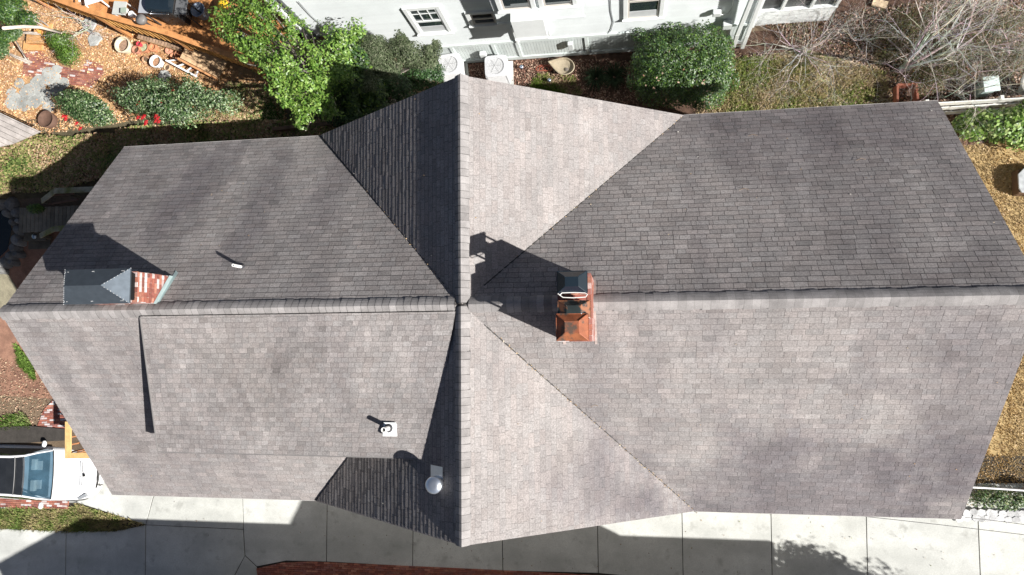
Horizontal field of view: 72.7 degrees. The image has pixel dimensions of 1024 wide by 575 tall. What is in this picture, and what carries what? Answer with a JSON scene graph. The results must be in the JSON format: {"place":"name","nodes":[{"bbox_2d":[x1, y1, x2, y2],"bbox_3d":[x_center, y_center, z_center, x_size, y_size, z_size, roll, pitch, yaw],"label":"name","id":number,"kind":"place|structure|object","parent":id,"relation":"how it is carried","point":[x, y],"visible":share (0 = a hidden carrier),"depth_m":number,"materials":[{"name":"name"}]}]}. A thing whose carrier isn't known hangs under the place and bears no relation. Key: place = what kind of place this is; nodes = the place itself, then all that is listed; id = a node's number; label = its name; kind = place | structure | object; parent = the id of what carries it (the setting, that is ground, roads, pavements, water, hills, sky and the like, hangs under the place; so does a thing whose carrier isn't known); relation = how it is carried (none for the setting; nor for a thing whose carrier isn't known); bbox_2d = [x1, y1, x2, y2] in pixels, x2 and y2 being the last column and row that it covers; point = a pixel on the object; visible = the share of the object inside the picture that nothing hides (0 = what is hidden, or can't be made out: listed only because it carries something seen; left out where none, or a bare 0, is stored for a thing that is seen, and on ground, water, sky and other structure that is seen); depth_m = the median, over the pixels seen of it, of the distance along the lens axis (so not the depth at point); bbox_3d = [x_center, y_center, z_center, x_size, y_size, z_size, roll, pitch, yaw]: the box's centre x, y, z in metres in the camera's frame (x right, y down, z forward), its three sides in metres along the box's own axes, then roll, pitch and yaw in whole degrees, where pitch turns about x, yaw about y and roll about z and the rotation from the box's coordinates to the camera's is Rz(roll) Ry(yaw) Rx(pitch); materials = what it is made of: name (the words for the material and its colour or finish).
{"place":"outdoors","nodes":[
{"label":"outdoors","id":0,"kind":"place"},
{"bbox_2d":[0,210,11,255],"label":"pond","id":1,"kind":"structure","parent":0,"point":[5,229],"depth_m":22.15,"materials":[{"name":"liquid"}]},
{"bbox_2d":[0,231,59,398],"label":"dirt path","id":2,"kind":"structure","parent":0,"point":[19,274],"depth_m":23.46,"materials":[{"name":"brown soil"}]},
{"bbox_2d":[0,274,16,307],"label":"gravel patch","id":3,"kind":"object","parent":2,"relation":"on","point":[8,288],"visible":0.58,"depth_m":22.91,"materials":[{"name":"beige gravel"}]},
{"bbox_2d":[11,342,36,380],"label":"grass","id":4,"kind":"structure","parent":2,"relation":"on","point":[25,364],"depth_m":23.42,"materials":[{"name":"green plant"}]},
{"bbox_2d":[0,358,65,425],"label":"leaf litter","id":5,"kind":"object","parent":2,"relation":"on","point":[26,385],"visible":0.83,"depth_m":23.45,"materials":[{"name":"plant"}]},
{"bbox_2d":[19,186,93,248],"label":"wooden deck","id":6,"kind":"structure","parent":2,"relation":"on","point":[46,223],"depth_m":21.32,"materials":[{"name":"grey wood"}]},
{"bbox_2d":[0,0,286,134],"bbox_3d":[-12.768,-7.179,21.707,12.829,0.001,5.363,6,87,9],"label":"leaf strewn yard","id":7,"kind":"structure","parent":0,"point":[235,68],"depth_m":21.68,"materials":[{"name":"orange plant"}]},
{"bbox_2d":[0,29,31,64],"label":"evergreen shrub","id":8,"kind":"object","parent":7,"relation":"on","point":[4,49],"visible":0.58,"depth_m":21.14,"materials":[{"name":"green plant"}]},
{"bbox_2d":[0,113,40,146],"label":"wooden deck","id":9,"kind":"structure","parent":7,"relation":"on","point":[8,132],"depth_m":20.86,"materials":[{"name":"grey wood"}]},
{"bbox_2d":[0,0,48,44],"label":"evergreen shrub","id":10,"kind":"object","parent":7,"relation":"on","point":[11,12],"visible":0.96,"depth_m":20.30,"materials":[{"name":"green plant"}]},
{"bbox_2d":[2,25,61,33],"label":"fallen branch","id":11,"kind":"object","parent":10,"relation":"on","point":[25,26],"visible":1,"depth_m":20.04,"materials":[{"name":"white wood"}]},
{"bbox_2d":[4,64,68,111],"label":"flagstones","id":12,"kind":"object","parent":7,"relation":"on","point":[40,91],"visible":0.97,"depth_m":21.95,"materials":[{"name":"stone"}]},
{"bbox_2d":[23,23,52,51],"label":"wooden steps","id":13,"kind":"structure","parent":7,"relation":"on","point":[33,44],"depth_m":21.81,"materials":[{"name":"brown wood"}]},
{"bbox_2d":[37,110,57,127],"bbox_3d":[-14.424,-5.209,21.684,0.540,0.280,0.540,-1,86,9],"label":"round planter","id":14,"kind":"object","parent":7,"relation":"on","point":[47,119],"visible":1,"depth_m":21.62,"materials":[{"name":"ceramic"}]},
{"bbox_2d":[22,51,102,86],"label":"brick paving","id":15,"kind":"structure","parent":7,"relation":"on","point":[32,69],"depth_m":21.82,"materials":[{"name":"red brick"}]},
{"bbox_2d":[44,29,82,67],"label":"grassy shrub","id":16,"kind":"object","parent":7,"relation":"on","point":[64,50],"visible":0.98,"depth_m":21.18,"materials":[{"name":"green plant"}]},
{"bbox_2d":[26,0,116,73],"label":"bare shrub","id":17,"kind":"object","parent":7,"relation":"on","point":[87,26],"visible":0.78,"depth_m":21.37,"materials":[{"name":"plant"}]},
{"bbox_2d":[82,16,96,32],"bbox_3d":[-13.240,-8.275,21.827,0.464,0.060,0.532,30,91,10],"label":"stepping stone","id":18,"kind":"object","parent":7,"relation":"on","point":[93,22],"visible":0.61,"depth_m":21.79,"materials":[{"name":"grey stone"}]},
{"bbox_2d":[88,32,102,45],"bbox_3d":[-13.021,-7.767,21.755,0.506,0.060,0.446,-1,86,9],"label":"stepping stone","id":19,"kind":"object","parent":7,"relation":"on","point":[95,39],"visible":0.96,"depth_m":21.73,"materials":[{"name":"grey stone"}]},
{"bbox_2d":[114,36,132,53],"bbox_3d":[-11.897,-7.415,21.429,0.500,0.320,0.500,-1,86,9],"label":"round planter","id":20,"kind":"object","parent":7,"relation":"on","point":[122,44],"visible":0.99,"depth_m":21.36,"materials":[{"name":"ceramic"}]},
{"bbox_2d":[132,46,140,54],"bbox_3d":[-11.522,-7.286,21.421,0.240,0.200,0.240,-1,86,9],"label":"plant pot","id":21,"kind":"object","parent":7,"relation":"on","point":[135,49],"visible":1,"depth_m":21.38,"materials":[{"name":"ceramic"}]},
{"bbox_2d":[138,41,149,52],"bbox_3d":[-11.262,-7.349,21.384,0.340,0.200,0.340,-1,86,9],"label":"plant pot","id":22,"kind":"object","parent":7,"relation":"on","point":[144,48],"visible":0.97,"depth_m":21.34,"materials":[{"name":"ceramic"}]},
{"bbox_2d":[142,56,150,64],"bbox_3d":[-11.202,-6.994,21.388,0.260,0.160,0.260,-1,126,9],"label":"plant pot","id":23,"kind":"object","parent":7,"relation":"on","point":[146,58],"visible":0.88,"depth_m":21.36,"materials":[{"name":"ceramic"}]},
{"bbox_2d":[148,43,159,52],"bbox_3d":[-10.946,-7.332,21.333,0.280,0.200,0.280,-1,86,9],"label":"plant pot","id":24,"kind":"object","parent":7,"relation":"on","point":[153,47],"visible":0.98,"depth_m":21.25,"materials":[{"name":"ceramic"}]},
{"bbox_2d":[149,55,163,67],"bbox_3d":[-10.808,-6.862,21.245,0.380,0.260,0.380,-1,86,9],"label":"round planter","id":25,"kind":"object","parent":7,"relation":"on","point":[156,61],"visible":1,"depth_m":21.19,"materials":[{"name":"ceramic"}]},
{"bbox_2d":[137,34,182,51],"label":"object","id":26,"kind":"object","parent":7,"relation":"on","point":[165,44],"visible":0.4,"depth_m":21.04,"materials":[{"name":"beige wood"}]},
{"bbox_2d":[158,70,170,81],"bbox_3d":[-10.630,-6.470,21.279,0.371,0.060,0.401,41,93,10],"label":"stepping stone","id":27,"kind":"object","parent":7,"relation":"on","point":[164,74],"visible":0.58,"depth_m":21.25,"materials":[{"name":"grey stone"}]},
{"bbox_2d":[107,72,243,129],"bbox_3d":[-9.440,-5.341,19.913,4.022,2.281,1.762,-1,86,9],"label":"camellia shrub","id":28,"kind":"object","parent":7,"relation":"on","point":[156,100],"visible":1,"depth_m":19.42,"materials":[{"name":"green plant"}]},
{"bbox_2d":[174,50,185,58],"bbox_3d":[-10.063,-7.052,21.172,0.320,0.200,0.320,-1,86,9],"label":"plant pot","id":29,"kind":"object","parent":7,"relation":"on","point":[177,54],"visible":0.6,"depth_m":21.10,"materials":[{"name":"ceramic"}]},
{"bbox_2d":[165,57,200,76],"bbox_3d":[-9.858,-6.765,20.931,1.140,0.110,0.442,28,91,10],"label":"white rack","id":30,"kind":"object","parent":7,"relation":"on","point":[178,66],"visible":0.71,"depth_m":20.91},
{"bbox_2d":[188,80,285,122],"bbox_3d":[-8.375,-5.525,20.809,3.438,0.109,1.403,-1,86,9],"label":"ground cover","id":31,"kind":"object","parent":7,"relation":"on","point":[262,114],"visible":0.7,"depth_m":20.72,"materials":[{"name":"green plant"}]},
{"bbox_2d":[0,111,342,198],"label":"hedge soil","id":32,"kind":"structure","parent":0,"point":[109,129],"depth_m":21.58,"materials":[{"name":"brown soil"}]},
{"bbox_2d":[0,132,130,193],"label":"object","id":33,"kind":"object","parent":32,"relation":"on","point":[88,150],"visible":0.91,"depth_m":21.35,"materials":[{"name":"green plant"}]},
{"bbox_2d":[52,89,118,129],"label":"camellia shrub","id":34,"kind":"object","parent":32,"relation":"on","point":[91,110],"visible":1,"depth_m":20.09,"materials":[{"name":"green plant"}]},
{"bbox_2d":[114,118,336,156],"bbox_3d":[-8.618,-4.328,20.701,7.189,0.533,1.308,1,86,9],"label":"ivy","id":35,"kind":"object","parent":32,"relation":"on","point":[242,131],"visible":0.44,"depth_m":20.66,"materials":[{"name":"green plant"}]},
{"bbox_2d":[272,116,333,131],"bbox_3d":[-6.080,-4.732,20.287,1.812,0.337,0.344,-10,84,8],"label":"timber edging","id":36,"kind":"object","parent":32,"relation":"on","point":[286,128],"visible":0.5,"depth_m":20.21,"materials":[{"name":"brown wood"}]},
{"bbox_2d":[217,0,243,21],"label":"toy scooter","id":37,"kind":"object","parent":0,"point":[220,2],"visible":0.45,"depth_m":19.86,"materials":[{"name":"yellow plastic"}]},
{"bbox_2d":[0,21,1014,451],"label":"ground","id":38,"kind":"structure","parent":0,"point":[16,405],"depth_m":23.00,"materials":[{"name":"soil"}]},
{"bbox_2d":[0,197,26,273],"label":"stone ring","id":39,"kind":"object","parent":38,"relation":"on","point":[10,207],"visible":0.88,"depth_m":21.95,"materials":[{"name":"grey stone"}]},
{"bbox_2d":[0,411,31,429],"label":"grass","id":40,"kind":"structure","parent":38,"relation":"on","point":[21,420],"depth_m":23.35,"materials":[{"name":"green plant"}]},
{"bbox_2d":[0,426,64,442],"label":"retaining wall","id":41,"kind":"structure","parent":38,"relation":"on","point":[24,434],"depth_m":23.22,"materials":[{"name":"concrete"}]},
{"bbox_2d":[26,203,45,213],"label":"fern","id":42,"kind":"object","parent":38,"relation":"on","point":[35,208],"visible":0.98,"depth_m":21.12,"materials":[{"name":"green plant"}]},
{"bbox_2d":[37,400,65,428],"bbox_3d":[-15.146,4.297,23.173,1.061,0.032,1.517,39,92,10],"label":"brick landing","id":43,"kind":"object","parent":38,"relation":"on","point":[53,414],"visible":0.55,"depth_m":23.19,"materials":[{"name":"red brick"}]},
{"bbox_2d":[0,503,144,534],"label":"grass","id":44,"kind":"structure","parent":38,"relation":"on","point":[44,515],"depth_m":23.66,"materials":[{"name":"green plant"}]},
{"bbox_2d":[65,421,88,458],"bbox_3d":[-13.350,4.735,22.475,1.918,2.324,1.173,-1,86,9],"label":"landing rail","id":45,"kind":"object","parent":38,"relation":"on","point":[69,453],"visible":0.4,"depth_m":21.34,"materials":[{"name":"yellow wood"}]},
{"bbox_2d":[36,0,297,80],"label":"orange deck","id":46,"kind":"structure","parent":38,"relation":"on","point":[194,36],"depth_m":20.26,"materials":[{"name":"orange wood"}]},
{"bbox_2d":[78,0,112,9],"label":"lounge chair","id":47,"kind":"object","parent":46,"relation":"on","point":[88,2],"visible":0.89,"depth_m":20.55,"materials":[{"name":"white plastic"}]},
{"bbox_2d":[112,1,136,20],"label":"side table","id":48,"kind":"object","parent":46,"relation":"on","point":[117,5],"visible":0.89,"depth_m":20.30,"materials":[{"name":"white plastic"}]},
{"bbox_2d":[120,7,128,13],"bbox_3d":[-11.224,-8.017,20.179,0.190,0.120,0.150,-1,86,9],"label":"plastic box","id":49,"kind":"object","parent":48,"relation":"on","point":[124,10],"visible":1,"depth_m":20.12,"materials":[{"name":"plastic"}]},
{"bbox_2d":[135,14,151,25],"bbox_3d":[-10.191,-7.399,20.188,0.300,1.830,0.300,-1,86,9],"label":"post lamp","id":50,"kind":"object","parent":46,"relation":"on","point":[141,19],"visible":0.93,"depth_m":19.31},
{"bbox_2d":[138,0,201,26],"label":"barbecue grill","id":51,"kind":"object","parent":46,"relation":"on","point":[173,12],"visible":0.94,"depth_m":19.52,"materials":[{"name":"grey metal"}]},
{"bbox_2d":[190,2,209,19],"bbox_3d":[-9.010,-7.977,20.182,0.440,0.360,0.440,-1,86,9],"label":"storage tub","id":52,"kind":"object","parent":46,"relation":"on","point":[204,14],"visible":0.98,"depth_m":20.12,"materials":[{"name":"plastic"}]},
{"bbox_2d":[177,48,226,80],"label":"deck ramp","id":53,"kind":"structure","parent":46,"relation":"on","point":[210,63],"depth_m":20.69,"materials":[{"name":"beige wood"}]},
{"bbox_2d":[207,0,367,130],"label":"broadleaf tree","id":54,"kind":"object","parent":38,"relation":"on","point":[305,68],"visible":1,"depth_m":17.33,"materials":[{"name":"green plant"}]},
{"bbox_2d":[323,24,388,119],"bbox_3d":[-4.389,-5.802,19.262,1.547,2.798,2.313,26,90,10],"label":"evergreen shrub","id":55,"kind":"object","parent":38,"relation":"on","point":[348,98],"visible":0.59,"depth_m":18.95,"materials":[{"name":"green plant"}]},
{"bbox_2d":[326,64,445,127],"bbox_3d":[-3.695,-5.780,20.674,3.709,2.711,1.255,-40,81,4],"label":"boxwood shrub","id":56,"kind":"object","parent":38,"relation":"on","point":[430,78],"visible":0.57,"depth_m":20.62,"materials":[{"name":"green plant"}]},
{"bbox_2d":[357,29,442,92],"bbox_3d":[-3.159,-6.430,19.991,2.540,3.235,1.488,-34,81,5],"label":"olive shrub","id":57,"kind":"object","parent":38,"relation":"on","point":[381,55],"visible":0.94,"depth_m":19.01,"materials":[{"name":"green plant"}]},
{"bbox_2d":[0,74,1023,546],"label":"house","id":58,"kind":"structure","parent":38,"relation":"on","point":[274,318],"depth_m":14.03,"materials":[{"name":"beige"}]},
{"bbox_2d":[320,120,692,508],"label":"valley leaves","id":59,"kind":"object","parent":58,"relation":"on","point":[518,353],"visible":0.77,"depth_m":14.69,"materials":[{"name":"plant"}]},
{"bbox_2d":[266,0,841,62],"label":"neighbor house","id":60,"kind":"structure","parent":38,"relation":"on","point":[472,31],"depth_m":19.70,"materials":[{"name":"white paint"}]},
{"bbox_2d":[401,4,453,36],"bbox_3d":[-2.351,-7.499,19.630,1.100,1.702,0.130,-1,86,9],"label":"window","id":61,"kind":"structure","parent":60,"relation":"in","point":[428,20],"depth_m":19.58,"materials":[{"name":"white paint"}]},
{"bbox_2d":[464,9,501,27],"bbox_3d":[-0.807,-7.522,19.504,0.950,0.872,0.130,-1,86,9],"label":"window","id":62,"kind":"structure","parent":60,"relation":"in","point":[480,18],"depth_m":19.49,"materials":[{"name":"grey glass"}]},
{"bbox_2d":[622,0,664,22],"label":"window","id":63,"kind":"structure","parent":60,"relation":"in","point":[633,10],"depth_m":19.11,"materials":[{"name":"white paint"}]},
{"bbox_2d":[468,26,854,114],"bbox_3d":[4.110,-6.379,21.718,12.925,0.001,2.829,-1,86,9],"label":"mulch bed","id":64,"kind":"object","parent":38,"relation":"on","point":[770,37],"visible":0.25,"depth_m":21.64,"materials":[{"name":"brown wood"}]},
{"bbox_2d":[438,53,468,82],"bbox_3d":[-1.908,-6.990,22.300,0.880,0.859,0.860,-7,85,8],"label":"air conditioner","id":65,"kind":"object","parent":64,"relation":"on","point":[454,64],"visible":0.64,"depth_m":21.92,"materials":[{"name":"metal"}]},
{"bbox_2d":[485,55,513,84],"bbox_3d":[-0.448,-6.863,22.059,0.880,0.859,0.860,-3,85,9],"label":"air conditioner","id":66,"kind":"object","parent":64,"relation":"on","point":[498,68],"visible":0.88,"depth_m":21.69,"materials":[{"name":"metal"}]},
{"bbox_2d":[467,58,638,105],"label":"leaf litter","id":67,"kind":"object","parent":64,"relation":"on","point":[550,72],"visible":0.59,"depth_m":22.02,"materials":[{"name":"brown plant"}]},
{"bbox_2d":[535,65,552,70],"bbox_3d":[1.022,-6.996,22.192,0.559,0.054,0.216,5,87,9],"label":"garden hose","id":68,"kind":"object","parent":67,"relation":"on","point":[543,67],"visible":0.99,"depth_m":22.18,"materials":[{"name":"rubber"}]},
{"bbox_2d":[529,72,582,96],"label":"grass","id":69,"kind":"structure","parent":64,"relation":"on","point":[548,86],"depth_m":22.08,"materials":[{"name":"green plant"}]},
{"bbox_2d":[548,57,574,74],"bbox_3d":[1.566,-6.957,21.991,0.875,0.350,0.558,19,89,10],"label":"garden basin","id":70,"kind":"object","parent":64,"relation":"on","point":[564,66],"visible":1,"depth_m":21.90,"materials":[{"name":"stone"}]},
{"bbox_2d":[580,63,606,93],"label":"lily clump","id":71,"kind":"object","parent":64,"relation":"on","point":[593,73],"visible":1,"depth_m":21.73,"materials":[{"name":"green plant"}]},
{"bbox_2d":[603,61,627,90],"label":"lily clump","id":72,"kind":"object","parent":64,"relation":"on","point":[611,72],"visible":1,"depth_m":21.63,"materials":[{"name":"green plant"}]},
{"bbox_2d":[626,19,739,111],"bbox_3d":[4.986,-6.409,20.346,3.294,2.488,2.530,-1,86,9],"label":"round shrub","id":73,"kind":"object","parent":64,"relation":"on","point":[717,84],"visible":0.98,"depth_m":19.77,"materials":[{"name":"green plant"}]},
{"bbox_2d":[642,51,713,102],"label":"fallen leaves","id":74,"kind":"object","parent":73,"relation":"on","point":[678,81],"visible":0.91,"depth_m":19.56,"materials":[{"name":"plant"}]},
{"bbox_2d":[893,83,918,102],"bbox_3d":[11.420,-5.551,20.200,0.621,0.300,0.674,-1,86,9],"label":"raised bed","id":75,"kind":"object","parent":38,"relation":"on","point":[915,93],"visible":0.71,"depth_m":20.11,"materials":[{"name":"brown wood"}]},
{"bbox_2d":[818,0,1023,106],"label":"brush floor","id":76,"kind":"structure","parent":38,"relation":"on","point":[843,6],"depth_m":20.62,"materials":[{"name":"brown plant"}]},
{"bbox_2d":[871,0,887,8],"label":"plank","id":77,"kind":"object","parent":76,"relation":"on","point":[882,4],"visible":1,"depth_m":20.67,"materials":[{"name":"beige wood"}]},
{"bbox_2d":[818,0,941,100],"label":"bare shrub","id":78,"kind":"object","parent":76,"relation":"on","point":[875,34],"visible":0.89,"depth_m":20.11,"materials":[{"name":"plant"}]},
{"bbox_2d":[765,0,1023,106],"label":"leaf litter","id":79,"kind":"object","parent":76,"relation":"on","point":[862,52],"visible":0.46,"depth_m":20.56,"materials":[{"name":"brown plant"}]},
{"bbox_2d":[853,0,1023,120],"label":"bare tree","id":80,"kind":"object","parent":76,"relation":"on","point":[924,42],"visible":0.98,"depth_m":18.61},
{"bbox_2d":[868,14,1014,118],"bbox_3d":[12.201,-6.342,19.592,4.637,2.889,3.692,-1,86,9],"label":"bare shrub","id":81,"kind":"object","parent":76,"relation":"on","point":[944,74],"visible":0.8,"depth_m":19.64,"materials":[{"name":"plant"}]},
{"bbox_2d":[943,0,995,64],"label":"bare tree","id":82,"kind":"object","parent":76,"relation":"on","point":[961,15],"visible":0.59,"depth_m":19.78,"materials":[{"name":"plant"}]},
{"bbox_2d":[919,21,1023,150],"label":"bare tree","id":83,"kind":"object","parent":76,"relation":"on","point":[958,94],"visible":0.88,"depth_m":18.96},
{"bbox_2d":[947,0,1023,88],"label":"bare tree","id":84,"kind":"object","parent":76,"relation":"on","point":[1003,37],"visible":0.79,"depth_m":18.80,"materials":[{"name":"plant"}]},
{"bbox_2d":[973,75,1000,97],"bbox_3d":[13.502,-5.698,19.849,0.420,0.665,0.440,-5,85,9],"label":"utility box","id":85,"kind":"object","parent":76,"relation":"on","point":[979,93],"visible":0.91,"depth_m":19.55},
{"bbox_2d":[951,0,1023,93],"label":"bare shrub","id":86,"kind":"object","parent":76,"relation":"on","point":[1003,33],"visible":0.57,"depth_m":19.16,"materials":[{"name":"plant"}]},
{"bbox_2d":[1018,74,1023,96],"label":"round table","id":87,"kind":"object","parent":76,"relation":"on","point":[1022,85],"visible":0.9,"depth_m":19.43,"materials":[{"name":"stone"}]},
{"bbox_2d":[943,109,988,145],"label":"leaf litter","id":88,"kind":"object","parent":38,"relation":"on","point":[951,119],"visible":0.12,"depth_m":20.14,"materials":[{"name":"brown plant"}]},
{"bbox_2d":[925,95,1023,114],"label":"board fence","id":89,"kind":"object","parent":38,"relation":"on","point":[1000,98],"visible":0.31,"depth_m":19.48,"materials":[{"name":"white wood"}]},
{"bbox_2d":[951,99,1023,151],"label":"ivy bush","id":90,"kind":"object","parent":38,"relation":"on","point":[1008,128],"visible":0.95,"depth_m":19.26,"materials":[{"name":"green plant"}]},
{"bbox_2d":[0,482,1023,574],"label":"driveway","id":91,"kind":"structure","parent":0,"point":[719,543],"depth_m":21.20,"materials":[{"name":"concrete"}]},
{"bbox_2d":[0,498,68,508],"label":"brick strip","id":92,"kind":"object","parent":91,"relation":"on","point":[19,503],"visible":0.63,"depth_m":23.90,"materials":[{"name":"red brick"}]},
{"bbox_2d":[0,440,103,508],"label":"parked car","id":93,"kind":"object","parent":91,"relation":"on","point":[44,471],"visible":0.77,"depth_m":22.85,"materials":[{"name":"paint"}]},
{"bbox_2d":[256,561,583,574],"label":"brick border","id":94,"kind":"object","parent":91,"relation":"on","point":[310,568],"visible":1,"depth_m":21.90,"materials":[{"name":"red brick"}]},
{"bbox_2d":[0,455,1023,574],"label":"driveway joint","id":95,"kind":"object","parent":91,"relation":"in","point":[71,504],"visible":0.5,"depth_m":20.17,"materials":[{"name":"grey concrete"}]},
{"bbox_2d":[955,508,1023,523],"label":"stone ledge","id":96,"kind":"object","parent":91,"relation":"on","point":[1016,516],"visible":0.83,"depth_m":19.21,"materials":[{"name":"white stone"}]},
{"bbox_2d":[123,110,997,490],"bbox_3d":[-0.155,0.379,14.754,18.533,3.377,8.658,-1,86,9],"label":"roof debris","id":97,"kind":"object","parent":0,"point":[743,188],"visible":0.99,"depth_m":14.26,"materials":[{"name":"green plant"}]},
{"bbox_2d":[696,50,894,113],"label":"thin lawn","id":98,"kind":"structure","parent":0,"point":[832,59],"depth_m":20.94,"materials":[{"name":"plant"}]},
{"bbox_2d":[717,0,892,109],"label":"bare shrub","id":99,"kind":"object","parent":98,"relation":"on","point":[803,48],"visible":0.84,"depth_m":20.20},
{"bbox_2d":[871,517,1023,534],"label":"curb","id":100,"kind":"object","parent":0,"point":[946,525],"visible":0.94,"depth_m":15.63,"materials":[{"name":"grey concrete"}]},
{"bbox_2d":[956,133,1023,506],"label":"dry lawn","id":101,"kind":"structure","parent":0,"point":[1002,435],"depth_m":19.78,"materials":[{"name":"yellow plant"}]},
{"bbox_2d":[969,484,1023,511],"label":"bush","id":102,"kind":"object","parent":101,"relation":"on","point":[986,499],"visible":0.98,"depth_m":18.86,"materials":[{"name":"green plant"}]},
{"bbox_2d":[1011,168,1023,195],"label":"fire pit table","id":103,"kind":"object","parent":101,"relation":"on","point":[1017,182],"visible":1,"depth_m":19.54,"materials":[{"name":"white stone"}]},
{"bbox_2d":[973,486,1023,490],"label":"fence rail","id":104,"kind":"object","parent":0,"point":[995,488],"visible":0.83,"depth_m":15.24,"materials":[{"name":"white wood"}]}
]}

